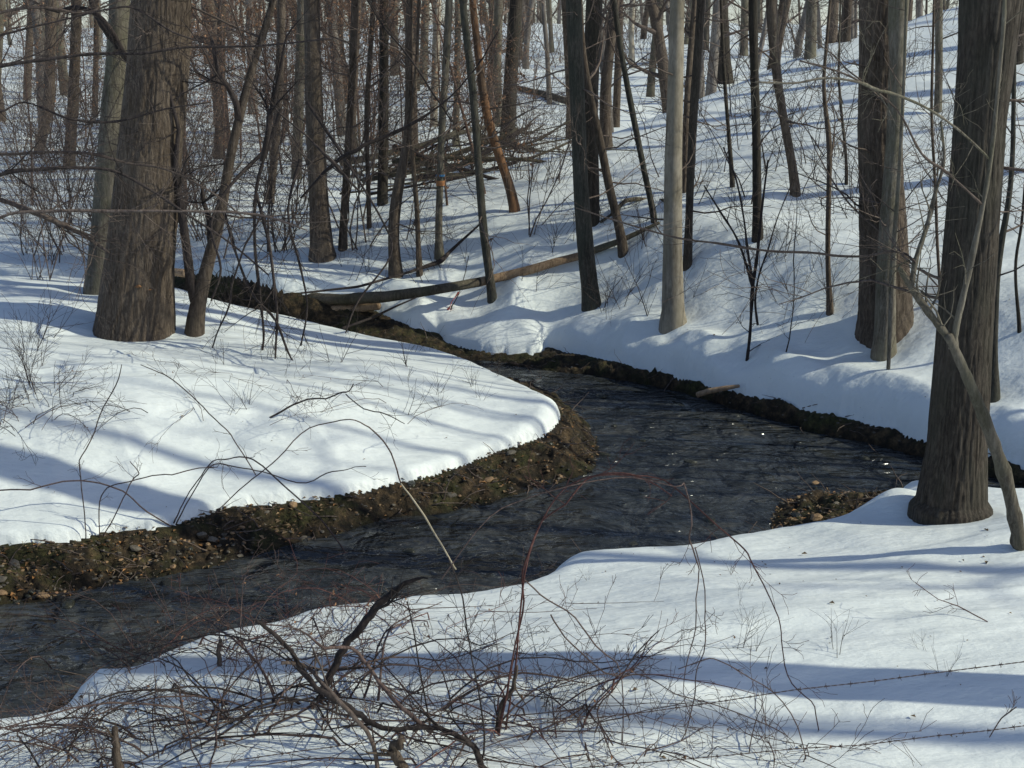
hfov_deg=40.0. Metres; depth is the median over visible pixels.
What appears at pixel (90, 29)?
bare shrub
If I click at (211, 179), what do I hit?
bare shrub
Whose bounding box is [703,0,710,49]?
tree
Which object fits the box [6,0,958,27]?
sky
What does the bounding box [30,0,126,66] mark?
dead bough
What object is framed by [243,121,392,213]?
bare shrub
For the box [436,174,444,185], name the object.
marker tape
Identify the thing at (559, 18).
tree
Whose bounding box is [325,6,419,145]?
leafy sapling
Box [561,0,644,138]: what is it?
tree
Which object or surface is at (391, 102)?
bare shrub
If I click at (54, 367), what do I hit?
bare shrub
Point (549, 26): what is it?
tree
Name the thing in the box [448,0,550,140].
leafy sapling
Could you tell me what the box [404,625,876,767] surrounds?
bramble
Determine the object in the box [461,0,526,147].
tree
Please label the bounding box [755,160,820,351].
sapling
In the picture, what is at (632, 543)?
rock
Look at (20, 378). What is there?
bare shrub
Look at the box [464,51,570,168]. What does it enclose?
bare shrub
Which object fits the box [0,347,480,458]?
bramble
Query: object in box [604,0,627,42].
tree
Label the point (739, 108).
bare shrub
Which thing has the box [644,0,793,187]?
tree
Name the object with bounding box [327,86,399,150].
bare shrub
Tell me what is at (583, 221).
tree
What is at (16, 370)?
bare shrub
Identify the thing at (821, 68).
bare shrub
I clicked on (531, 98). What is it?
bare shrub
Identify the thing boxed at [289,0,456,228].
tree
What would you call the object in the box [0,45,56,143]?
bare shrub
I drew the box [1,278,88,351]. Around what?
bare shrub
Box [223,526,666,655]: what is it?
bramble
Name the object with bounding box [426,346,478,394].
bare shrub
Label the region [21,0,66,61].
tree
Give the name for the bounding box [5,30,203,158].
bare shrub
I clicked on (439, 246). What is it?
tree
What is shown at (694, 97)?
tree
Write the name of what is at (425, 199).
bare shrub
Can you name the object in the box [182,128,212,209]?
bare shrub
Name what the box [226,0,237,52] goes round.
tree
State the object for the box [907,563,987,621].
fallen twig
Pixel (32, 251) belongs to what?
bare shrub
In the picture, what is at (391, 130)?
bare shrub
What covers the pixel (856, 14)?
tree
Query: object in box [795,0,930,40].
bare shrub
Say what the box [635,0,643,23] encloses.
tree
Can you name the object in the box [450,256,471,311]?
forked twig
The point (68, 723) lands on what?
bramble
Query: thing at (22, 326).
bare shrub
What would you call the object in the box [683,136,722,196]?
bare shrub
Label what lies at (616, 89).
tree
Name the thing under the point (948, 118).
bare shrub
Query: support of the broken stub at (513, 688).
on the snow
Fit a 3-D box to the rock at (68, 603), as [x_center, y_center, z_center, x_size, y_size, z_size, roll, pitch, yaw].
[-3.806,1.884,12.044,0.123,0.056,0.198,-5,15,-19]
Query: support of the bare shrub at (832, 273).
on the snow
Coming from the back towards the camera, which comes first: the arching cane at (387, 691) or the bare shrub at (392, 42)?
the bare shrub at (392, 42)
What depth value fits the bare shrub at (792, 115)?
24.29 m
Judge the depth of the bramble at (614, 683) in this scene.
8.21 m
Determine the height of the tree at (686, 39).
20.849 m
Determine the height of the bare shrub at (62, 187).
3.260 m
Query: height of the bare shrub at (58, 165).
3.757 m
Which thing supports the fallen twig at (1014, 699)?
on the snow
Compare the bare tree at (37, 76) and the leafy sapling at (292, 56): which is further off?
the leafy sapling at (292, 56)
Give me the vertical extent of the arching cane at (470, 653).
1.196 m
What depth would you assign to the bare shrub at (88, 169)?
25.56 m
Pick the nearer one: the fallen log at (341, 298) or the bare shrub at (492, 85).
the fallen log at (341, 298)
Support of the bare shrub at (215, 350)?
on the snow
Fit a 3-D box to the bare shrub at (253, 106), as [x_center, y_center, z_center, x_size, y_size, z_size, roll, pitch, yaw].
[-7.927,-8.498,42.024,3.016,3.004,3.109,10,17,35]
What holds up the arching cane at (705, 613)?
on the snow
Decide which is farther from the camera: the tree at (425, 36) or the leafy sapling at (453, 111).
the tree at (425, 36)
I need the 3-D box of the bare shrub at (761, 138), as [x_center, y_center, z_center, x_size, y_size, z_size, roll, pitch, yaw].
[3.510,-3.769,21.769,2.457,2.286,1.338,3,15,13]
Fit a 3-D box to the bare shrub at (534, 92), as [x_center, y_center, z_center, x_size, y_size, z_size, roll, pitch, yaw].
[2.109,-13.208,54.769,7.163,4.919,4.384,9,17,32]
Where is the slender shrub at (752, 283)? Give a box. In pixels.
[702,141,820,360]
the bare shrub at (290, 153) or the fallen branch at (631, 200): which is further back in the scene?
the bare shrub at (290, 153)
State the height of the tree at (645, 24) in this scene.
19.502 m
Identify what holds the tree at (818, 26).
on the snow
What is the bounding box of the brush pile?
[325,75,636,199]
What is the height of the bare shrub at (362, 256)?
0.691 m
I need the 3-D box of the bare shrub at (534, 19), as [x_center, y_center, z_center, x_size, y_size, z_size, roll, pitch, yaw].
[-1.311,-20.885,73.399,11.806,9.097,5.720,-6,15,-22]
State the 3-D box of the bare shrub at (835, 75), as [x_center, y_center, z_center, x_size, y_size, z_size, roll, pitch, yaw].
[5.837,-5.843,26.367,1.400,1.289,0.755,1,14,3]
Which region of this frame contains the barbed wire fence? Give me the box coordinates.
[182,661,1023,767]
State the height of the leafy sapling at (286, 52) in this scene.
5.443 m
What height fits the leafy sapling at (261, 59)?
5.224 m
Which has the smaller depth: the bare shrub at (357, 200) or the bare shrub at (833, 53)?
the bare shrub at (357, 200)
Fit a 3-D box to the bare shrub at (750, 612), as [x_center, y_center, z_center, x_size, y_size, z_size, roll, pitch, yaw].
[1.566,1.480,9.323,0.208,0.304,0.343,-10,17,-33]
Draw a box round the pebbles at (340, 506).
[0,280,1021,705]
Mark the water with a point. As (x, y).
(736, 454)
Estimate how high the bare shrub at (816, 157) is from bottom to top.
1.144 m
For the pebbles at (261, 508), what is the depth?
13.44 m
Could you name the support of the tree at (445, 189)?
on the snow
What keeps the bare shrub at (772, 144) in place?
on the snow
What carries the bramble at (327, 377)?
on the snow
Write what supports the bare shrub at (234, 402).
on the snow
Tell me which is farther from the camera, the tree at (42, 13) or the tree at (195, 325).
the tree at (42, 13)
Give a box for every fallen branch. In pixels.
[301,224,478,293]
[341,297,415,329]
[600,197,663,222]
[696,384,739,397]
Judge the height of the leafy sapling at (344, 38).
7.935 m
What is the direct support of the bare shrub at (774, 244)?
on the snow
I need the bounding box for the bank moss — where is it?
[1,410,874,700]
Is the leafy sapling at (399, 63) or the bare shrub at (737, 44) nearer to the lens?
the bare shrub at (737, 44)
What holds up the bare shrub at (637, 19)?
on the snow
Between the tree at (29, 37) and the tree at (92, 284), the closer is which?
the tree at (92, 284)
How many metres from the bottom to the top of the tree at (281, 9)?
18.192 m
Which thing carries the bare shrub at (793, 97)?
on the snow
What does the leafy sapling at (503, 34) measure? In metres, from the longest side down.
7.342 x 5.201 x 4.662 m
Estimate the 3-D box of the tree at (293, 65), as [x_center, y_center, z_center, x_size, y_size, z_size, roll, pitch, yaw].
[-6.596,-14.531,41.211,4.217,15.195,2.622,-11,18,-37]
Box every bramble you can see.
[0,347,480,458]
[0,354,147,463]
[0,538,451,716]
[0,555,665,767]
[0,632,440,767]
[0,664,235,767]
[123,338,539,416]
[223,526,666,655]
[262,574,769,767]
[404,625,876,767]
[661,645,936,767]
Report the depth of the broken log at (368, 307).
22.01 m
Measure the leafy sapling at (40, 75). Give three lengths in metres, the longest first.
3.799 x 2.691 x 2.412 m
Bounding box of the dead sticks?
[0,275,990,692]
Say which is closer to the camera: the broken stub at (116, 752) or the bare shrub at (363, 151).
the broken stub at (116, 752)
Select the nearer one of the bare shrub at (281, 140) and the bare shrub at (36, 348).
the bare shrub at (36, 348)
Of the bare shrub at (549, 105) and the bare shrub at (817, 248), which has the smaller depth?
the bare shrub at (817, 248)
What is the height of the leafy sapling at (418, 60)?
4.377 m
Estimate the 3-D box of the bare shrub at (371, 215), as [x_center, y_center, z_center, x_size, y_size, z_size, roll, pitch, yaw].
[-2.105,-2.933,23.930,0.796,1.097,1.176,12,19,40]
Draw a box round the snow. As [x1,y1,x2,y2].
[0,6,1023,767]
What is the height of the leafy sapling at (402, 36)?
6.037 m
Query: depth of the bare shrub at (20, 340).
16.00 m
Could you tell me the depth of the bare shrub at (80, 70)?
43.81 m
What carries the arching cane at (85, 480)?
on the ground
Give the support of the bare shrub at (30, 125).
on the snow
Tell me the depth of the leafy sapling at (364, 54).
39.66 m
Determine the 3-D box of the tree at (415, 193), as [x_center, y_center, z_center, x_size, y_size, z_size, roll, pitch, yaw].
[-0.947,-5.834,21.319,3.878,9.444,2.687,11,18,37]
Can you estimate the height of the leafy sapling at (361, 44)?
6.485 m
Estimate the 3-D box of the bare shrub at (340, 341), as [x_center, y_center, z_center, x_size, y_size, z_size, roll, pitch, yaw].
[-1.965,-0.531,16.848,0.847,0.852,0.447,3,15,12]
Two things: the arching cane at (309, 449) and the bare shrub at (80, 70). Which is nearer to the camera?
the arching cane at (309, 449)
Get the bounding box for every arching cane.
[0,471,170,526]
[72,364,121,538]
[98,455,230,537]
[102,458,141,537]
[141,359,255,474]
[173,448,344,552]
[175,463,386,524]
[217,419,400,510]
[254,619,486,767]
[264,623,450,733]
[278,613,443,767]
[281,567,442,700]
[358,610,511,716]
[391,586,444,723]
[400,483,455,569]
[425,557,502,758]
[441,475,705,721]
[497,437,837,733]
[505,457,671,729]
[505,579,652,742]
[550,614,792,764]
[592,612,714,767]
[678,658,835,758]
[681,547,721,739]
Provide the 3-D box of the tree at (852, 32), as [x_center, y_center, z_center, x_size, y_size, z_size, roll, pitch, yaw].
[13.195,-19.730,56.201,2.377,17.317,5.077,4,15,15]
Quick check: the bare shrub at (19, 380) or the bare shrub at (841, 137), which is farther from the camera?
the bare shrub at (841, 137)
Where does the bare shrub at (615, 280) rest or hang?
on the snow
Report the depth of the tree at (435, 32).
43.74 m
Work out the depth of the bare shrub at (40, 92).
33.81 m
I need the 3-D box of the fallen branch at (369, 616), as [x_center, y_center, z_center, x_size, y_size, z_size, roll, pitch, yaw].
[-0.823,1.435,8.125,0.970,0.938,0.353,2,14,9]
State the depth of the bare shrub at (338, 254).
22.97 m
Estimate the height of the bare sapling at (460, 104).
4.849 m
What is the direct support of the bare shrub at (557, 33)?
on the snow
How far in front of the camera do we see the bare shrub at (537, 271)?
21.76 m
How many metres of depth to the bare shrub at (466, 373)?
16.59 m
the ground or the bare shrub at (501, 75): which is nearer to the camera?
the ground
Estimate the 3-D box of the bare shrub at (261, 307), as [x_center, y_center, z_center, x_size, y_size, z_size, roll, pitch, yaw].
[-2.526,-1.399,16.485,2.958,4.283,2.359,0,14,0]
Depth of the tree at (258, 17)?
102.67 m
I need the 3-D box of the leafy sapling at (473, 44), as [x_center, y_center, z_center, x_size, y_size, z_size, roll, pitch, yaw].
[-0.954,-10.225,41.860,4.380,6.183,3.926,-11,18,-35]
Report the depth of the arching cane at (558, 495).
7.83 m
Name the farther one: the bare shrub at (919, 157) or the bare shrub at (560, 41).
the bare shrub at (560, 41)
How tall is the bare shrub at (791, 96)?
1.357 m
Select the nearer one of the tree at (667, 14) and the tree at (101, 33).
the tree at (667, 14)
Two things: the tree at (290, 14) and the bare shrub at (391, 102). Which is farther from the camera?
the tree at (290, 14)
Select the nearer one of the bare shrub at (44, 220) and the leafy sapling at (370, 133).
the bare shrub at (44, 220)
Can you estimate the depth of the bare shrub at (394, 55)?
58.45 m
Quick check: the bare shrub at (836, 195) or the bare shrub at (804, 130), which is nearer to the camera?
the bare shrub at (836, 195)
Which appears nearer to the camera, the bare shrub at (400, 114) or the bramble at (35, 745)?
the bramble at (35, 745)
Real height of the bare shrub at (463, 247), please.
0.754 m
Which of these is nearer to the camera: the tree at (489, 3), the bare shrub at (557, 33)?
the tree at (489, 3)
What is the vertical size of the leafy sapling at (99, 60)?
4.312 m
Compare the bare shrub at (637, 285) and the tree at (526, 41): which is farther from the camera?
the tree at (526, 41)
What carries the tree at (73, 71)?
on the snow
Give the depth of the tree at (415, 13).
58.78 m
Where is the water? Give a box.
[0,360,1023,718]
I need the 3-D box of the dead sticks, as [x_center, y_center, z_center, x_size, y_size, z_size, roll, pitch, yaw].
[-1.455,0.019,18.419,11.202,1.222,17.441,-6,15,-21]
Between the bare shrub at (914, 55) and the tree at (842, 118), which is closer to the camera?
the tree at (842, 118)
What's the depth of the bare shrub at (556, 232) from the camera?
22.21 m
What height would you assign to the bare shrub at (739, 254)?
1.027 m
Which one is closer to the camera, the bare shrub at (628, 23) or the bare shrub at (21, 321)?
the bare shrub at (21, 321)
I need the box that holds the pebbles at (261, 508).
[0,425,860,604]
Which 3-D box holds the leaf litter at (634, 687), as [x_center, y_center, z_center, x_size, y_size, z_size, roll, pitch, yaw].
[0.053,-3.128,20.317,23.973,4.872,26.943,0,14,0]
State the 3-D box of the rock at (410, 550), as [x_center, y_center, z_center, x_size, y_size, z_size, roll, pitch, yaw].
[-0.964,1.572,13.275,0.138,0.041,0.096,7,16,25]
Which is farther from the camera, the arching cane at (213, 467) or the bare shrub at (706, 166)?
the bare shrub at (706, 166)
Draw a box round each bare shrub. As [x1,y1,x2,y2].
[0,0,305,218]
[0,1,101,184]
[0,1,218,200]
[0,10,102,172]
[0,11,104,163]
[0,25,100,116]
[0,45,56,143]
[0,54,94,204]
[0,54,101,264]
[0,66,103,223]
[0,68,63,255]
[0,73,260,201]
[0,84,98,280]
[0,90,87,255]
[0,93,95,275]
[0,116,70,235]
[0,123,87,208]
[0,158,85,279]
[0,286,48,336]
[0,321,47,388]
[0,339,58,407]
[0,351,39,402]
[1,11,355,190]
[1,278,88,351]
[1,310,40,341]
[1,319,45,356]
[1,335,96,401]
[2,149,92,260]
[2,341,38,387]
[3,45,183,263]
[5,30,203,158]
[12,309,53,366]
[12,339,81,389]
[24,6,258,60]
[27,328,62,366]
[30,13,102,124]
[32,100,205,226]
[37,295,97,337]
[46,99,224,240]
[57,88,268,248]
[61,0,451,227]
[63,0,193,59]
[65,63,254,258]
[80,85,249,222]
[93,0,419,195]
[161,79,420,376]
[178,52,301,221]
[178,77,301,220]
[178,137,305,251]
[179,357,267,410]
[182,84,278,240]
[182,96,341,243]
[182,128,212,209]
[183,74,306,214]
[183,88,374,270]
[184,135,354,252]
[186,63,261,194]
[187,1,362,156]
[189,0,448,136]
[189,94,340,222]
[191,0,449,152]
[191,329,228,362]
[193,0,265,63]
[193,2,244,67]
[193,22,399,251]
[197,1,365,57]
[198,73,272,136]
[201,0,398,137]
[212,10,429,199]
[221,80,395,229]
[228,392,248,414]
[232,0,548,251]
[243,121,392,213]
[259,52,337,150]
[261,329,288,357]
[274,24,425,131]
[314,309,373,361]
[320,0,453,98]
[321,238,355,266]
[326,16,427,96]
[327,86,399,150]
[335,57,461,156]
[339,93,437,163]
[340,83,432,187]
[342,1,431,87]
[342,123,419,174]
[345,238,379,270]
[349,243,389,279]
[354,60,468,157]
[358,178,387,234]
[360,1,569,169]
[375,105,533,239]
[379,320,419,366]
[392,246,428,282]
[396,58,524,149]
[397,232,438,270]
[399,0,559,65]
[401,0,585,62]
[402,203,446,240]
[403,379,441,414]
[404,382,447,407]
[412,331,437,351]
[420,101,480,153]
[424,6,551,104]
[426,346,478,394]
[427,87,480,148]
[431,19,564,124]
[435,53,720,236]
[439,227,474,260]
[441,0,561,55]
[445,7,605,163]
[447,357,478,384]
[450,88,559,190]
[451,14,650,181]
[461,41,541,144]
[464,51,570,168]
[467,1,653,102]
[476,45,538,123]
[481,3,550,65]
[481,75,570,180]
[483,0,562,65]
[493,341,514,375]
[498,85,616,183]
[506,0,562,32]
[512,233,574,291]
[528,142,570,191]
[533,203,607,251]
[534,194,605,246]
[540,0,627,62]
[540,15,584,62]
[542,182,571,211]
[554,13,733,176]
[555,201,605,240]
[556,0,688,47]
[560,0,645,42]
[571,233,660,309]
[571,659,617,692]
[583,227,657,308]
[584,0,706,50]
[584,3,649,40]
[585,0,691,58]
[592,162,644,221]
[601,172,663,248]
[601,267,624,305]
[604,1,685,63]
[605,178,634,217]
[614,235,686,315]
[637,0,735,52]
[637,209,699,253]
[638,30,735,110]
[651,106,697,187]
[656,77,814,203]
[661,121,731,206]
[677,614,714,665]
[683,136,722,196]
[683,244,719,298]
[685,0,748,39]
[696,187,750,231]
[701,106,763,171]
[702,1,763,91]
[702,5,815,115]
[703,1,785,65]
[705,46,820,138]
[706,214,773,274]
[708,73,822,170]
[715,8,801,93]
[715,61,776,149]
[732,608,766,648]
[738,217,831,301]
[738,586,765,623]
[742,602,787,654]
[748,62,814,118]
[748,117,783,164]
[754,215,791,261]
[758,0,822,50]
[758,43,844,126]
[760,0,853,71]
[761,85,801,141]
[762,121,797,178]
[763,184,800,244]
[764,15,858,119]
[764,91,832,163]
[764,217,811,262]
[768,221,804,261]
[769,51,856,156]
[771,71,857,192]
[784,0,838,53]
[787,191,832,225]
[789,42,850,86]
[790,90,849,163]
[790,141,848,213]
[794,2,929,103]
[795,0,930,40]
[797,46,857,99]
[800,119,840,181]
[800,247,858,293]
[802,155,858,218]
[804,260,846,312]
[807,116,858,190]
[807,215,848,268]
[809,607,867,654]
[816,32,856,81]
[822,109,850,158]
[841,90,953,200]
[905,91,937,133]
[905,107,947,204]
[906,31,931,76]
[906,93,953,175]
[908,34,956,91]
[910,25,1023,100]
[918,91,953,146]
[927,637,966,675]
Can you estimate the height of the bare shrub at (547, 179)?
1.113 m
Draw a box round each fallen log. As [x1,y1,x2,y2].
[308,222,659,304]
[519,86,565,103]
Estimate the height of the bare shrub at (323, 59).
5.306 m
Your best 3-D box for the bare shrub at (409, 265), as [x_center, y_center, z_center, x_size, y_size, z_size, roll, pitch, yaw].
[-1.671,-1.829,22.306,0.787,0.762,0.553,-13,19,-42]
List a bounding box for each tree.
[0,0,44,119]
[0,0,56,150]
[0,0,58,80]
[0,0,443,348]
[4,5,13,45]
[9,0,70,132]
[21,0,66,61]
[23,4,33,99]
[39,0,59,38]
[41,0,107,165]
[51,0,262,294]
[56,0,70,95]
[73,0,360,336]
[79,0,267,75]
[92,0,98,115]
[92,0,197,341]
[99,0,108,45]
[99,1,101,58]
[189,0,230,147]
[191,0,253,158]
[194,0,327,203]
[200,0,257,112]
[222,0,336,262]
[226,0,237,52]
[242,0,340,178]
[247,0,478,251]
[254,0,263,40]
[256,0,296,38]
[266,2,344,130]
[284,0,430,205]
[287,0,345,135]
[288,0,348,102]
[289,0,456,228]
[304,0,535,277]
[320,0,360,148]
[329,0,544,276]
[339,0,363,43]
[352,0,507,259]
[354,0,594,313]
[375,0,422,168]
[389,0,401,74]
[394,1,428,83]
[396,0,503,146]
[398,0,602,212]
[413,0,432,90]
[429,0,440,126]
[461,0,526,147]
[480,0,493,58]
[481,0,488,47]
[482,0,700,257]
[485,0,685,311]
[486,0,549,106]
[491,0,533,40]
[493,0,502,125]
[504,0,551,104]
[507,0,534,68]
[522,0,619,147]
[547,0,560,52]
[557,0,716,226]
[558,0,560,23]
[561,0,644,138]
[585,0,684,132]
[585,0,816,192]
[586,0,729,222]
[603,0,684,111]
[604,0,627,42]
[604,0,721,333]
[612,0,622,127]
[614,1,639,64]
[617,0,819,270]
[628,0,634,67]
[634,0,822,242]
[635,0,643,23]
[641,7,648,38]
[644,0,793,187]
[646,0,684,96]
[657,0,704,97]
[664,0,710,52]
[664,0,1023,524]
[684,0,691,44]
[687,0,856,196]
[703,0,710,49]
[705,0,788,95]
[706,0,953,184]
[717,0,733,83]
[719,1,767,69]
[725,0,784,69]
[734,0,882,315]
[739,0,748,55]
[742,0,1023,300]
[758,0,765,32]
[768,0,941,361]
[773,0,936,348]
[778,0,836,58]
[779,0,803,60]
[784,0,1023,369]
[797,0,816,58]
[805,31,1023,402]
[817,0,853,39]
[817,0,855,48]
[826,0,857,37]
[828,0,838,43]
[836,0,858,42]
[841,0,851,41]
[907,0,957,112]
[908,0,912,20]
[909,14,1023,332]
[913,0,932,14]
[916,0,922,17]
[1016,0,1023,64]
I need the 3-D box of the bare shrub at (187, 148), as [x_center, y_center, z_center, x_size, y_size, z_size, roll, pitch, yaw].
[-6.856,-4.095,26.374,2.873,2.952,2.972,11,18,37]
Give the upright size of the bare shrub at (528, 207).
3.097 m
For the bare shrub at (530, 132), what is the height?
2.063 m
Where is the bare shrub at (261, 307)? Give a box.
[161,79,420,376]
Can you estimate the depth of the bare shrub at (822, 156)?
21.68 m
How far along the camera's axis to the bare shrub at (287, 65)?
36.73 m
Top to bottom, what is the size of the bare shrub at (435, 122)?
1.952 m
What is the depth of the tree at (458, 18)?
38.47 m
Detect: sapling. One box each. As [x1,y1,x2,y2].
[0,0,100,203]
[12,15,94,141]
[22,14,100,126]
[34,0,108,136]
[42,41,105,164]
[89,0,130,113]
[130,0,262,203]
[182,185,276,352]
[183,9,260,207]
[187,0,272,162]
[187,0,293,151]
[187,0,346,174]
[187,25,230,98]
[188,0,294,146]
[190,8,238,87]
[192,0,255,72]
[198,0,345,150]
[199,44,371,197]
[203,0,358,138]
[210,0,304,158]
[223,0,339,115]
[238,0,344,142]
[240,0,332,161]
[248,0,329,120]
[248,0,341,73]
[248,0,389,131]
[267,1,376,140]
[269,2,349,82]
[288,0,348,136]
[290,0,394,99]
[300,29,527,198]
[320,0,376,89]
[323,1,393,109]
[324,0,436,171]
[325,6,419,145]
[339,0,459,177]
[355,0,464,135]
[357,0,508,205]
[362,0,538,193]
[363,0,439,114]
[364,3,440,82]
[404,0,454,60]
[416,0,521,118]
[418,37,516,152]
[440,0,563,103]
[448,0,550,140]
[453,14,493,94]
[478,0,538,94]
[514,0,1023,550]
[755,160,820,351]
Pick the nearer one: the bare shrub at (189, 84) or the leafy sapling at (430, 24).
the bare shrub at (189, 84)
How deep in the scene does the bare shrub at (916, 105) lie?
23.64 m
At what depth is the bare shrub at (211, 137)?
29.00 m
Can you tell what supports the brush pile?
on the snow
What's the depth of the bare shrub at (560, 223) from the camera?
22.34 m
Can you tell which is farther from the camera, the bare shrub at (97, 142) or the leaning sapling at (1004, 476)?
the bare shrub at (97, 142)
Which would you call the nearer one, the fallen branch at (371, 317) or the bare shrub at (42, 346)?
the bare shrub at (42, 346)
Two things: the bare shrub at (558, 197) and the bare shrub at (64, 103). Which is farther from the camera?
the bare shrub at (64, 103)
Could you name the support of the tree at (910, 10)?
on the snow
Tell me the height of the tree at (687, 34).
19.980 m
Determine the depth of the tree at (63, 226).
11.47 m
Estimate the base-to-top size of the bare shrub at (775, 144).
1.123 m
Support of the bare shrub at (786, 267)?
on the snow
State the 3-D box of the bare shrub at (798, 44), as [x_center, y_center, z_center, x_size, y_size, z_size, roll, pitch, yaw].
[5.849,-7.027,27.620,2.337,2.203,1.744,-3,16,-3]
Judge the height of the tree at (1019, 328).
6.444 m
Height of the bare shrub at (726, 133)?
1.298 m
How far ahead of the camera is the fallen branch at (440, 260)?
22.56 m
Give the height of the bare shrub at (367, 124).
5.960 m
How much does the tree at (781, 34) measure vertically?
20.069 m
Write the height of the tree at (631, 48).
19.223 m
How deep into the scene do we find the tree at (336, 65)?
41.12 m
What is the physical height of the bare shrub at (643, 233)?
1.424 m
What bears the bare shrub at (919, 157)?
on the snow
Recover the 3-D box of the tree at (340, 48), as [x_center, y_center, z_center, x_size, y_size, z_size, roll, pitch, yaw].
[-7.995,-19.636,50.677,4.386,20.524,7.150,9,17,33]
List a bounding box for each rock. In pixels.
[60,599,74,608]
[403,548,414,552]
[486,520,493,525]
[596,393,606,397]
[628,541,637,545]
[684,459,696,462]
[702,516,715,522]
[860,455,869,459]
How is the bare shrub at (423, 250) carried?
on the snow
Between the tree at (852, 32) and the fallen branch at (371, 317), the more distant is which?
the tree at (852, 32)
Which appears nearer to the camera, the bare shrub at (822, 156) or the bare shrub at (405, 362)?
the bare shrub at (405, 362)
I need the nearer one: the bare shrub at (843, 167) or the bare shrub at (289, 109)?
the bare shrub at (843, 167)
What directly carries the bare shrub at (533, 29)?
on the snow
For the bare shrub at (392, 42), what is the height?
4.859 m
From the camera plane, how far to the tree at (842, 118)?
21.40 m
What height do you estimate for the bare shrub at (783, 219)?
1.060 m
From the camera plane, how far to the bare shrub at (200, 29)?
62.69 m
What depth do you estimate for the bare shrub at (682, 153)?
22.56 m
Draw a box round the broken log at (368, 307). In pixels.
[331,303,380,311]
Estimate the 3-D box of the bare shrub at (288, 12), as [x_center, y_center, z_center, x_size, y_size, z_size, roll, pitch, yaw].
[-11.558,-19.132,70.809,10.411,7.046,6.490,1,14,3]
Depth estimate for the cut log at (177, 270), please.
22.56 m
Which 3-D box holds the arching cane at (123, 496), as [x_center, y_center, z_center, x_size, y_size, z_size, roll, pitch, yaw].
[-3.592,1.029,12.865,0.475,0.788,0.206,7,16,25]
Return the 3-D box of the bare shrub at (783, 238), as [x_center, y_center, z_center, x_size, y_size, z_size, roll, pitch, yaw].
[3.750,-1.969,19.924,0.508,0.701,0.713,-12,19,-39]
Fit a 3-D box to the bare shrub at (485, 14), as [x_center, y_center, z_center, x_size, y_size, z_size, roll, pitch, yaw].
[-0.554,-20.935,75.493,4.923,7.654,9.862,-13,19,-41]
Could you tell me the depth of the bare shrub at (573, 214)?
22.42 m
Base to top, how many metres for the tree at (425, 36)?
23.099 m
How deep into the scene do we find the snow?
14.66 m
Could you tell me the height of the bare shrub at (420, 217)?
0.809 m
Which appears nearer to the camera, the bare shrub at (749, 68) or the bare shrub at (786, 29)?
the bare shrub at (749, 68)
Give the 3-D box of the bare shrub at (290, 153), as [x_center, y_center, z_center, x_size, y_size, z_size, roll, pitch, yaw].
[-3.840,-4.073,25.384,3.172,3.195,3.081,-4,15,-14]
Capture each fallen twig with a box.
[270,382,361,417]
[345,394,426,442]
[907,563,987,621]
[989,691,1018,737]
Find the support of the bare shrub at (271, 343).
on the snow
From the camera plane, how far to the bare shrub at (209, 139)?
26.45 m
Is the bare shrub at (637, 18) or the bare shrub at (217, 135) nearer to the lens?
the bare shrub at (217, 135)
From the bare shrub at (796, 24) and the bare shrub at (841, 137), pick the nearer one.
the bare shrub at (841, 137)
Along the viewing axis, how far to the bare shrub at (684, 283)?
20.18 m
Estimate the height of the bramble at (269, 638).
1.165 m
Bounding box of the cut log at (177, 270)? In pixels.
[175,268,184,276]
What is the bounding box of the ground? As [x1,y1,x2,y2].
[0,274,1023,710]
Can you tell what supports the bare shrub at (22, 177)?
on the snow
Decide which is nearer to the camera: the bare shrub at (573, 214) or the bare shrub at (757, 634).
the bare shrub at (757, 634)
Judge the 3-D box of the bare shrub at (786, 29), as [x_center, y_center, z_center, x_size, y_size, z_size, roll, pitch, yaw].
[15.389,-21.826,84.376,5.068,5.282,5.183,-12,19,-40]
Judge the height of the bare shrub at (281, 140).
4.031 m
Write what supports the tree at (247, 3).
on the snow
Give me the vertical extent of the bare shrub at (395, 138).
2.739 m
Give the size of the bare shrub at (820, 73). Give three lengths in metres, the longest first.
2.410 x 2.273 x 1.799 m
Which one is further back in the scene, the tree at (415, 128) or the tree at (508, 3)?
the tree at (508, 3)
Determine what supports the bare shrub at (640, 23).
on the snow
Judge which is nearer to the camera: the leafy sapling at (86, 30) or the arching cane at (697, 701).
the arching cane at (697, 701)
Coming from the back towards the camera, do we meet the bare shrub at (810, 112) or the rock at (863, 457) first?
the bare shrub at (810, 112)
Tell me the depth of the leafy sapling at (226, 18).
29.73 m
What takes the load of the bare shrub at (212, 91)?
on the snow
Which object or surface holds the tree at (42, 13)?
on the snow
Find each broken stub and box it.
[94,723,124,767]
[201,613,229,666]
[356,735,408,767]
[488,665,529,731]
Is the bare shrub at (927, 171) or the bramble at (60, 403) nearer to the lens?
the bramble at (60, 403)
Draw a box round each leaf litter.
[0,177,1010,763]
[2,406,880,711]
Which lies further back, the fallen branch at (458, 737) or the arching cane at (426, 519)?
the arching cane at (426, 519)
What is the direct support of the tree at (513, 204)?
on the snow
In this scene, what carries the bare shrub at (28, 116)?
on the snow
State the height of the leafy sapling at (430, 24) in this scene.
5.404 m
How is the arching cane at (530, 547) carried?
on the snow
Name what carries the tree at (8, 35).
on the snow
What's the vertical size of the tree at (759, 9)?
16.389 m
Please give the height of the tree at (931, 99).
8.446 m
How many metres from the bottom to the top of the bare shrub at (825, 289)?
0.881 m

